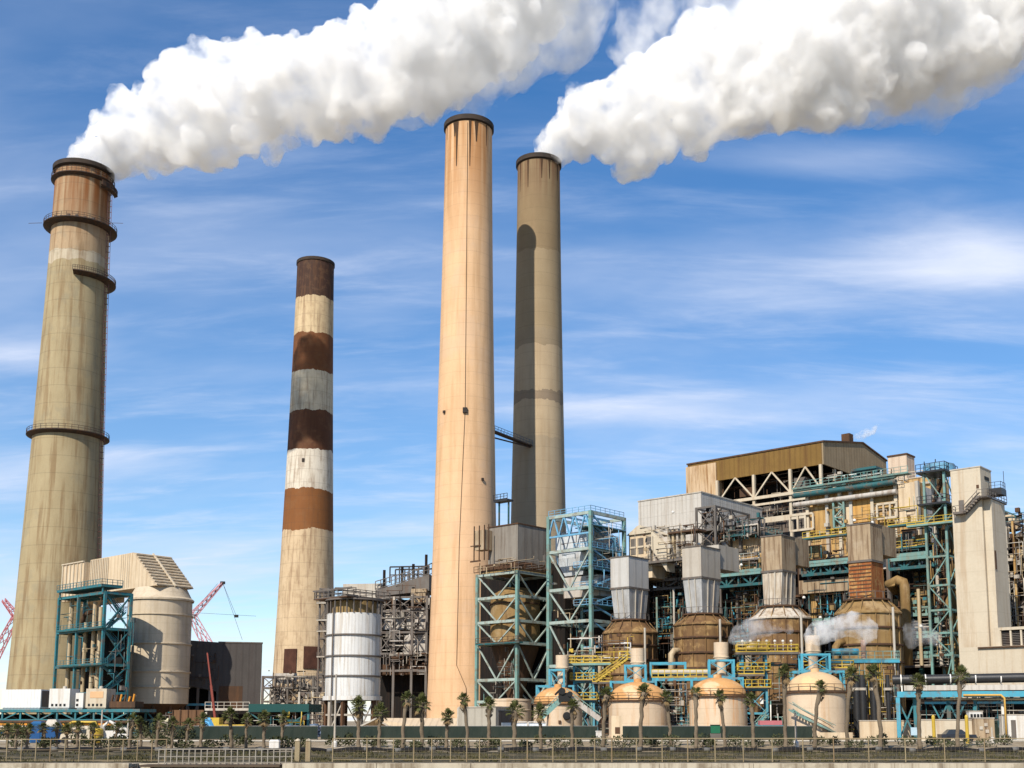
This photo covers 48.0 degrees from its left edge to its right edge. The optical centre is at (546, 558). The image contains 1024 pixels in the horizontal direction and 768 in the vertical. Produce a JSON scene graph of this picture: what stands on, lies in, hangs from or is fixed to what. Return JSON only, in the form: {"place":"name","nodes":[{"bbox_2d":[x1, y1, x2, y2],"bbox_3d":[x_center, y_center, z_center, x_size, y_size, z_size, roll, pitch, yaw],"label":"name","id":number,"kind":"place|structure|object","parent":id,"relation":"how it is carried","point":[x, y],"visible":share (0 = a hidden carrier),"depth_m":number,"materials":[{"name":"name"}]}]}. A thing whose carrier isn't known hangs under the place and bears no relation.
{"place":"outdoors","nodes":[
{"label":"outdoors","id":0,"kind":"place"},
{"bbox_2d":[172,710,203,725],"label":"corrugated wall","id":1,"kind":"structure","parent":0,"point":[181,716],"depth_m":206.27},
{"bbox_2d":[184,640,262,711],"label":"industrial building","id":2,"kind":"structure","parent":0,"point":[235,669],"depth_m":271.92,"materials":[{"name":"grey metal"}]},
{"bbox_2d":[316,588,334,724],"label":"stair tower","id":3,"kind":"structure","parent":0,"point":[324,626],"depth_m":320.18,"materials":[{"name":"grey metal"}]},
{"bbox_2d":[330,554,431,717],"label":"bunker building","id":4,"kind":"structure","parent":0,"point":[405,630],"depth_m":276.01,"materials":[{"name":"grey metal"}]},
{"bbox_2d":[0,750,1023,761],"bbox_3d":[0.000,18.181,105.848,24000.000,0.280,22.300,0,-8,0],"label":"grass verge","id":5,"kind":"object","parent":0,"point":[537,755],"depth_m":106.93,"materials":[{"name":"plant"}]},
{"bbox_2d":[0,721,1023,762],"bbox_3d":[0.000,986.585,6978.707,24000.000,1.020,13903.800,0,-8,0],"label":"ground","id":6,"kind":"structure","parent":0,"point":[322,744],"depth_m":127.58,"materials":[{"name":"concrete"}]},
{"bbox_2d":[0,598,13,657],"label":"crane","id":7,"kind":"object","parent":6,"relation":"on","point":[10,619],"visible":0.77,"depth_m":420.60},
{"bbox_2d":[4,157,117,713],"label":"chimney","id":8,"kind":"object","parent":6,"relation":"on","point":[63,514],"visible":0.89,"depth_m":293.47,"materials":[{"name":"concrete"}]},
{"bbox_2d":[0,709,156,735],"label":"pipe rack","id":9,"kind":"object","parent":6,"relation":"on","point":[87,719],"visible":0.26,"depth_m":193.09,"materials":[{"name":"teal metal"}]},
{"bbox_2d":[1,689,49,708],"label":"container","id":10,"kind":"object","parent":9,"relation":"on","point":[26,699],"visible":0.74,"depth_m":195.02,"materials":[{"name":"grey metal"}]},
{"bbox_2d":[49,686,79,708],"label":"equipment cabinet","id":11,"kind":"object","parent":9,"relation":"on","point":[64,698],"visible":0.96,"depth_m":194.07,"materials":[{"name":"metal"}]},
{"bbox_2d":[85,686,115,708],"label":"equipment cabinet","id":12,"kind":"object","parent":9,"relation":"on","point":[100,697],"visible":0.98,"depth_m":193.14,"materials":[{"name":"metal"}]},
{"bbox_2d":[109,694,143,708],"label":"pump skid","id":13,"kind":"object","parent":9,"relation":"on","point":[124,704],"visible":0.98,"depth_m":192.45,"materials":[{"name":"orange paint"}]},
{"bbox_2d":[0,739,167,760],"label":"railing","id":14,"kind":"object","parent":6,"relation":"on","point":[79,746],"visible":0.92,"depth_m":96.72,"materials":[{"name":"beige metal"}]},
{"bbox_2d":[51,578,136,713],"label":"steel tower","id":15,"kind":"structure","parent":6,"relation":"on","point":[104,662],"depth_m":248.63,"materials":[{"name":"metal"}]},
{"bbox_2d":[61,552,193,731],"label":"absorber","id":16,"kind":"object","parent":6,"relation":"on","point":[158,587],"visible":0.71,"depth_m":257.66,"materials":[{"name":"beige metal"}]},
{"bbox_2d":[192,581,246,641],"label":"crane","id":17,"kind":"object","parent":6,"relation":"on","point":[215,591],"visible":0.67,"depth_m":421.33,"materials":[{"name":"red metal"}]},
{"bbox_2d":[207,653,250,725],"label":"truck crane","id":18,"kind":"object","parent":6,"relation":"on","point":[217,721],"visible":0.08,"depth_m":170.44,"materials":[{"name":"red metal"}]},
{"bbox_2d":[220,706,238,747],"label":"palm tree","id":19,"kind":"object","parent":6,"relation":"on","point":[230,717],"visible":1,"depth_m":121.81,"materials":[{"name":"green plant"}]},
{"bbox_2d":[174,725,317,739],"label":"screened fence","id":20,"kind":"object","parent":6,"relation":"on","point":[218,732],"visible":0.63,"depth_m":150.32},
{"bbox_2d":[205,702,320,725],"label":"low building","id":21,"kind":"structure","parent":6,"relation":"on","point":[299,715],"depth_m":204.02,"materials":[{"name":"metal"}]},
{"bbox_2d":[256,710,270,747],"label":"palm tree","id":22,"kind":"object","parent":6,"relation":"on","point":[264,721],"visible":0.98,"depth_m":120.93,"materials":[{"name":"green plant"}]},
{"bbox_2d":[261,670,340,725],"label":"duct structure","id":23,"kind":"object","parent":6,"relation":"on","point":[279,694],"visible":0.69,"depth_m":330.29,"materials":[{"name":"grey metal"}]},
{"bbox_2d":[294,738,310,761],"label":"gate post","id":24,"kind":"object","parent":6,"relation":"on","point":[307,750],"visible":0.97,"depth_m":96.51,"materials":[{"name":"beige concrete"}]},
{"bbox_2d":[272,256,334,686],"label":"chimney","id":25,"kind":"object","parent":6,"relation":"on","point":[306,564],"visible":0.89,"depth_m":356.14,"materials":[{"name":"concrete"}]},
{"bbox_2d":[298,691,334,725],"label":"pipe rack","id":26,"kind":"object","parent":6,"relation":"on","point":[312,715],"visible":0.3,"depth_m":238.13,"materials":[{"name":"metal"}]},
{"bbox_2d":[313,586,389,725],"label":"silo","id":27,"kind":"object","parent":6,"relation":"on","point":[353,636],"visible":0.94,"depth_m":220.47,"materials":[{"name":"grey metal"}]},
{"bbox_2d":[350,695,367,746],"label":"palm tree","id":28,"kind":"object","parent":6,"relation":"on","point":[358,710],"visible":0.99,"depth_m":123.80,"materials":[{"name":"green plant"}]},
{"bbox_2d":[372,701,390,747],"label":"palm tree","id":29,"kind":"object","parent":6,"relation":"on","point":[380,708],"visible":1,"depth_m":122.67,"materials":[{"name":"green plant"}]},
{"bbox_2d":[399,690,413,747],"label":"palm tree","id":30,"kind":"object","parent":6,"relation":"on","point":[406,704],"visible":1,"depth_m":123.07,"materials":[{"name":"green plant"}]},
{"bbox_2d":[360,718,456,725],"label":"carport","id":31,"kind":"object","parent":6,"relation":"on","point":[412,721],"visible":0.17,"depth_m":170.07,"materials":[{"name":"metal"}]},
{"bbox_2d":[412,692,431,746],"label":"palm tree","id":32,"kind":"object","parent":6,"relation":"on","point":[420,709],"visible":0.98,"depth_m":123.85,"materials":[{"name":"green plant"}]},
{"bbox_2d":[440,707,453,747],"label":"palm tree","id":33,"kind":"object","parent":6,"relation":"on","point":[447,719],"visible":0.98,"depth_m":124.32,"materials":[{"name":"green plant"}]},
{"bbox_2d":[321,725,597,739],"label":"screened fence","id":34,"kind":"object","parent":6,"relation":"on","point":[413,731],"visible":0.69,"depth_m":150.33,"materials":[{"name":"fabric"}]},
{"bbox_2d":[426,113,495,717],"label":"chimney","id":35,"kind":"object","parent":6,"relation":"on","point":[465,492],"visible":0.88,"depth_m":270.03,"materials":[{"name":"beige concrete"}]},
{"bbox_2d":[457,692,469,747],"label":"palm tree","id":36,"kind":"object","parent":6,"relation":"on","point":[464,701],"visible":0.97,"depth_m":120.63,"materials":[{"name":"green plant"}]},
{"bbox_2d":[457,706,512,725],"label":"shed","id":37,"kind":"structure","parent":6,"relation":"on","point":[478,717],"depth_m":166.10,"materials":[{"name":"metal"}]},
{"bbox_2d":[479,696,497,746],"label":"palm tree","id":38,"kind":"object","parent":6,"relation":"on","point":[488,703],"visible":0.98,"depth_m":126.87,"materials":[{"name":"green plant"}]},
{"bbox_2d":[0,746,1023,751],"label":"fence","id":39,"kind":"object","parent":6,"relation":"on","point":[605,749],"visible":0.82,"depth_m":117.28,"materials":[{"name":"metal"}]},
{"bbox_2d":[492,698,531,722],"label":"storage tank","id":40,"kind":"object","parent":6,"relation":"on","point":[506,702],"visible":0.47,"depth_m":200.29,"materials":[{"name":"metal"}]},
{"bbox_2d":[504,699,526,746],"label":"palm tree","id":41,"kind":"object","parent":6,"relation":"on","point":[515,713],"visible":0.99,"depth_m":121.08,"materials":[{"name":"green plant"}]},
{"bbox_2d":[470,493,571,722],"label":"steel tower","id":42,"kind":"structure","parent":6,"relation":"on","point":[512,623],"depth_m":238.50,"materials":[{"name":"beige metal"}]},
{"bbox_2d":[511,152,565,562],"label":"chimney","id":43,"kind":"object","parent":6,"relation":"on","point":[538,482],"visible":0.71,"depth_m":298.49,"materials":[{"name":"beige concrete"}]},
{"bbox_2d":[495,426,532,447],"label":"catwalk","id":44,"kind":"object","parent":43,"relation":"attached to","point":[518,441],"visible":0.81,"depth_m":286.09,"materials":[{"name":"metal"}]},
{"bbox_2d":[531,701,547,748],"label":"palm tree","id":45,"kind":"object","parent":6,"relation":"on","point":[538,708],"visible":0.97,"depth_m":120.83,"materials":[{"name":"green plant"}]},
{"bbox_2d":[532,684,582,725],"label":"storage tank","id":46,"kind":"object","parent":6,"relation":"on","point":[559,714],"visible":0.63,"depth_m":177.19,"materials":[{"name":"metal"}]},
{"bbox_2d":[555,655,568,687],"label":"vent stack","id":47,"kind":"object","parent":6,"relation":"on","point":[562,661],"visible":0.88,"depth_m":186.59,"materials":[{"name":"beige paint"}]},
{"bbox_2d":[542,687,600,725],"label":"conveyor","id":48,"kind":"object","parent":6,"relation":"on","point":[562,694],"visible":0.84,"depth_m":162.11,"materials":[{"name":"teal metal"}]},
{"bbox_2d":[566,697,580,746],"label":"palm tree","id":49,"kind":"object","parent":6,"relation":"on","point":[573,712],"visible":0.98,"depth_m":121.92,"materials":[{"name":"green plant"}]},
{"bbox_2d":[546,505,649,732],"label":"steel tower","id":50,"kind":"structure","parent":6,"relation":"on","point":[587,551],"depth_m":229.78,"materials":[{"name":"teal metal"}]},
{"bbox_2d":[597,685,615,746],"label":"palm tree","id":51,"kind":"object","parent":6,"relation":"on","point":[606,691],"visible":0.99,"depth_m":126.53,"materials":[{"name":"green plant"}]},
{"bbox_2d":[611,716,622,739],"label":"gate pier","id":52,"kind":"structure","parent":6,"relation":"on","point":[616,726],"depth_m":144.08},
{"bbox_2d":[598,555,658,734],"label":"scrubber unit","id":53,"kind":"object","parent":6,"relation":"on","point":[629,589],"visible":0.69,"depth_m":206.85,"materials":[{"name":"grey metal"}]},
{"bbox_2d":[630,648,644,678],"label":"vent stack","id":54,"kind":"object","parent":6,"relation":"on","point":[637,656],"visible":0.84,"depth_m":175.74,"materials":[{"name":"beige paint"}]},
{"bbox_2d":[608,678,669,737],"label":"storage tank","id":55,"kind":"object","parent":6,"relation":"on","point":[625,704],"visible":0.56,"depth_m":165.13,"materials":[{"name":"metal"}]},
{"bbox_2d":[636,682,652,746],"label":"palm tree","id":56,"kind":"object","parent":6,"relation":"on","point":[643,693],"visible":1,"depth_m":123.75,"materials":[{"name":"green plant"}]},
{"bbox_2d":[659,689,673,745],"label":"palm tree","id":57,"kind":"object","parent":6,"relation":"on","point":[666,699],"visible":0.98,"depth_m":127.26,"materials":[{"name":"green plant"}]},
{"bbox_2d":[332,738,1023,762],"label":"railing","id":58,"kind":"object","parent":6,"relation":"on","point":[611,759],"visible":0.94,"depth_m":95.70,"materials":[{"name":"beige metal"}]},
{"bbox_2d":[651,669,707,725],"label":"pipe bridge","id":59,"kind":"structure","parent":6,"relation":"on","point":[680,680],"depth_m":173.72,"materials":[{"name":"metal"}]},
{"bbox_2d":[688,685,704,747],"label":"palm tree","id":60,"kind":"object","parent":6,"relation":"on","point":[695,696],"visible":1,"depth_m":124.39,"materials":[{"name":"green plant"}]},
{"bbox_2d":[668,545,738,725],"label":"scrubber unit","id":61,"kind":"object","parent":6,"relation":"on","point":[702,626],"visible":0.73,"depth_m":196.89,"materials":[{"name":"grey metal"}]},
{"bbox_2d":[687,674,747,725],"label":"storage tank","id":62,"kind":"object","parent":6,"relation":"on","point":[734,711],"visible":0.76,"depth_m":161.38,"materials":[{"name":"metal"}]},
{"bbox_2d":[623,725,812,739],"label":"screened fence","id":63,"kind":"object","parent":6,"relation":"on","point":[687,731],"visible":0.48,"depth_m":150.32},
{"bbox_2d":[714,688,726,746],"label":"palm tree","id":64,"kind":"object","parent":6,"relation":"on","point":[719,694],"visible":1,"depth_m":123.77,"materials":[{"name":"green plant"}]},
{"bbox_2d":[713,642,728,675],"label":"vent stack","id":65,"kind":"object","parent":6,"relation":"on","point":[721,650],"visible":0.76,"depth_m":171.82,"materials":[{"name":"beige paint"}]},
{"bbox_2d":[707,659,734,680],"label":"portal frame","id":66,"kind":"object","parent":6,"relation":"on","point":[731,661],"visible":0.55,"depth_m":169.58,"materials":[{"name":"metal"}]},
{"bbox_2d":[742,691,756,747],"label":"palm tree","id":67,"kind":"object","parent":6,"relation":"on","point":[750,703],"visible":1,"depth_m":125.34,"materials":[{"name":"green plant"}]},
{"bbox_2d":[734,640,799,724],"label":"platform tower","id":68,"kind":"structure","parent":6,"relation":"on","point":[744,651],"depth_m":171.18,"materials":[{"name":"metal"}]},
{"bbox_2d":[745,534,812,720],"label":"scrubber unit","id":69,"kind":"object","parent":6,"relation":"on","point":[779,616],"visible":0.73,"depth_m":186.08,"materials":[{"name":"beige metal"}]},
{"bbox_2d":[774,662,793,746],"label":"palm tree","id":70,"kind":"object","parent":6,"relation":"on","point":[784,669],"visible":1,"depth_m":122.43,"materials":[{"name":"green plant"}]},
{"bbox_2d":[649,478,951,733],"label":"boiler house","id":71,"kind":"structure","parent":6,"relation":"on","point":[820,594],"depth_m":210.58,"materials":[{"name":"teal metal"}]},
{"bbox_2d":[626,521,705,580],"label":"penthouse","id":72,"kind":"object","parent":71,"relation":"on","point":[660,550],"visible":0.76,"depth_m":229.45,"materials":[{"name":"beige paint"}]},
{"bbox_2d":[637,491,762,587],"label":"duct house","id":73,"kind":"structure","parent":71,"relation":"on","point":[656,511],"depth_m":240.01,"materials":[{"name":"grey metal"}]},
{"bbox_2d":[695,505,750,546],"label":"scaffold tower","id":74,"kind":"structure","parent":71,"relation":"on","point":[715,530],"depth_m":229.69,"materials":[{"name":"grey metal"}]},
{"bbox_2d":[717,512,781,583],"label":"service deck","id":75,"kind":"structure","parent":71,"relation":"attached to","point":[741,539],"depth_m":227.40,"materials":[{"name":"grey metal"}]},
{"bbox_2d":[686,433,887,579],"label":"shed","id":76,"kind":"structure","parent":71,"relation":"on","point":[764,479],"depth_m":261.89,"materials":[{"name":"beige paint"}]},
{"bbox_2d":[789,466,942,572],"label":"boiler casing","id":77,"kind":"object","parent":71,"relation":"on","point":[879,498],"visible":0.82,"depth_m":213.75,"materials":[{"name":"grey metal"}]},
{"bbox_2d":[789,512,814,531],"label":"window frame","id":78,"kind":"structure","parent":77,"relation":"in","point":[805,528],"depth_m":219.89,"materials":[{"name":"beige paint"}]},
{"bbox_2d":[876,501,897,519],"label":"window frame","id":79,"kind":"structure","parent":77,"relation":"in","point":[893,502],"depth_m":208.88,"materials":[{"name":"beige paint"}]},
{"bbox_2d":[887,453,914,483],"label":"rooftop house","id":80,"kind":"structure","parent":77,"relation":"on","point":[905,460],"depth_m":221.91,"materials":[{"name":"beige paint"}]},
{"bbox_2d":[895,470,949,501],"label":"boiler casing","id":81,"kind":"object","parent":71,"relation":"on","point":[927,483],"visible":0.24,"depth_m":218.69,"materials":[{"name":"beige paint"}]},
{"bbox_2d":[805,635,820,669],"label":"vent stack","id":82,"kind":"object","parent":6,"relation":"on","point":[812,643],"visible":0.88,"depth_m":166.01,"materials":[{"name":"beige paint"}]},
{"bbox_2d":[798,653,830,674],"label":"portal frame","id":83,"kind":"object","parent":6,"relation":"on","point":[827,656],"visible":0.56,"depth_m":163.81,"materials":[{"name":"metal"}]},
{"bbox_2d":[786,668,852,737],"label":"storage tank","id":84,"kind":"object","parent":6,"relation":"on","point":[801,695],"visible":0.84,"depth_m":155.46,"materials":[{"name":"metal"}]},
{"bbox_2d":[812,679,828,747],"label":"palm tree","id":85,"kind":"object","parent":6,"relation":"on","point":[820,690],"visible":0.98,"depth_m":124.54,"materials":[{"name":"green plant"}]},
{"bbox_2d":[841,666,859,746],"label":"palm tree","id":86,"kind":"object","parent":6,"relation":"on","point":[850,671],"visible":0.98,"depth_m":126.75,"materials":[{"name":"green plant"}]},
{"bbox_2d":[803,640,900,737],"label":"pipe bridge","id":87,"kind":"structure","parent":6,"relation":"on","point":[858,705],"depth_m":165.56,"materials":[{"name":"metal"}]},
{"bbox_2d":[832,522,905,731],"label":"scrubber unit","id":88,"kind":"object","parent":6,"relation":"on","point":[870,614],"visible":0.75,"depth_m":175.81,"materials":[{"name":"beige metal"}]},
{"bbox_2d":[862,663,884,746],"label":"palm tree","id":89,"kind":"object","parent":6,"relation":"on","point":[872,667],"visible":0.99,"depth_m":121.12,"materials":[{"name":"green plant"}]},
{"bbox_2d":[858,720,910,737],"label":"wall","id":90,"kind":"structure","parent":6,"relation":"on","point":[868,728],"depth_m":155.32,"materials":[{"name":"concrete"}]},
{"bbox_2d":[909,673,928,748],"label":"palm tree","id":91,"kind":"object","parent":6,"relation":"on","point":[919,684],"visible":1,"depth_m":123.45,"materials":[{"name":"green plant"}]},
{"bbox_2d":[906,459,959,697],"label":"steel tower","id":92,"kind":"structure","parent":6,"relation":"on","point":[939,470],"depth_m":194.02,"materials":[{"name":"metal"}]},
{"bbox_2d":[892,673,1023,739],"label":"pipe rack","id":93,"kind":"object","parent":6,"relation":"on","point":[993,700],"visible":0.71,"depth_m":150.65,"materials":[{"name":"metal"}]},
{"bbox_2d":[951,664,972,746],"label":"palm tree","id":94,"kind":"object","parent":6,"relation":"on","point":[962,673],"visible":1,"depth_m":124.08,"materials":[{"name":"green plant"}]},
{"bbox_2d":[959,626,1023,697],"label":"wing","id":95,"kind":"structure","parent":6,"relation":"on","point":[1005,654],"depth_m":165.18,"materials":[{"name":"concrete"}]},
{"bbox_2d":[995,714,1023,739],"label":"cabin","id":96,"kind":"object","parent":6,"relation":"on","point":[1015,725],"visible":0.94,"depth_m":148.49,"materials":[{"name":"metal"}]},
{"bbox_2d":[1005,507,1023,626],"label":"boiler framework","id":97,"kind":"object","parent":6,"relation":"on","point":[1015,545],"visible":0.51,"depth_m":193.06,"materials":[{"name":"grey metal"}]},
{"bbox_2d":[0,740,1023,740],"bbox_3d":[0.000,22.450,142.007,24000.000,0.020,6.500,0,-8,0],"label":"roadway","id":98,"kind":"structure","parent":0,"point":[529,740],"depth_m":143.74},
{"bbox_2d":[921,719,971,740],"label":"wall","id":99,"kind":"structure","parent":98,"relation":"on","point":[942,726],"depth_m":143.49,"materials":[{"name":"beige paint"}]},
{"bbox_2d":[937,729,976,741],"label":"car","id":100,"kind":"object","parent":98,"relation":"on","point":[948,733],"visible":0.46,"depth_m":139.10,"materials":[{"name":"paint"}]},
{"bbox_2d":[968,718,994,740],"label":"equipment cabin","id":101,"kind":"object","parent":98,"relation":"on","point":[981,727],"visible":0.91,"depth_m":142.50,"materials":[{"name":"beige metal"}]},
{"bbox_2d":[0,0,1023,720],"label":"sky","id":102,"kind":"structure","parent":0,"point":[783,223],"materials":[{"name":"blue"}]},
{"bbox_2d":[567,633,633,733],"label":"platform tower","id":103,"kind":"structure","parent":0,"point":[597,680],"depth_m":189.46,"materials":[{"name":"metal"}]},
{"bbox_2d":[949,466,1010,656],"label":"lift tower","id":104,"kind":"structure","parent":0,"point":[981,565],"depth_m":175.01,"materials":[{"name":"beige paint"}]},
{"label":"water","id":105,"kind":"structure","parent":0,"visible":0},
{"bbox_2d":[130,764,281,767],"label":"dock","id":106,"kind":"object","parent":105,"relation":"in","point":[211,765],"visible":0.98,"depth_m":91.50,"materials":[{"name":"grey wood"}]},
{"bbox_2d":[158,749,292,763],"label":"railing","id":107,"kind":"object","parent":106,"relation":"on","point":[219,756],"visible":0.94,"depth_m":93.06,"materials":[{"name":"metal"}]},
{"bbox_2d":[0,763,1023,767],"bbox_3d":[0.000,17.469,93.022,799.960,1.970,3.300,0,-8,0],"label":"seawall","id":108,"kind":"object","parent":105,"relation":"in","point":[564,765],"visible":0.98,"depth_m":91.50,"materials":[{"name":"concrete"}]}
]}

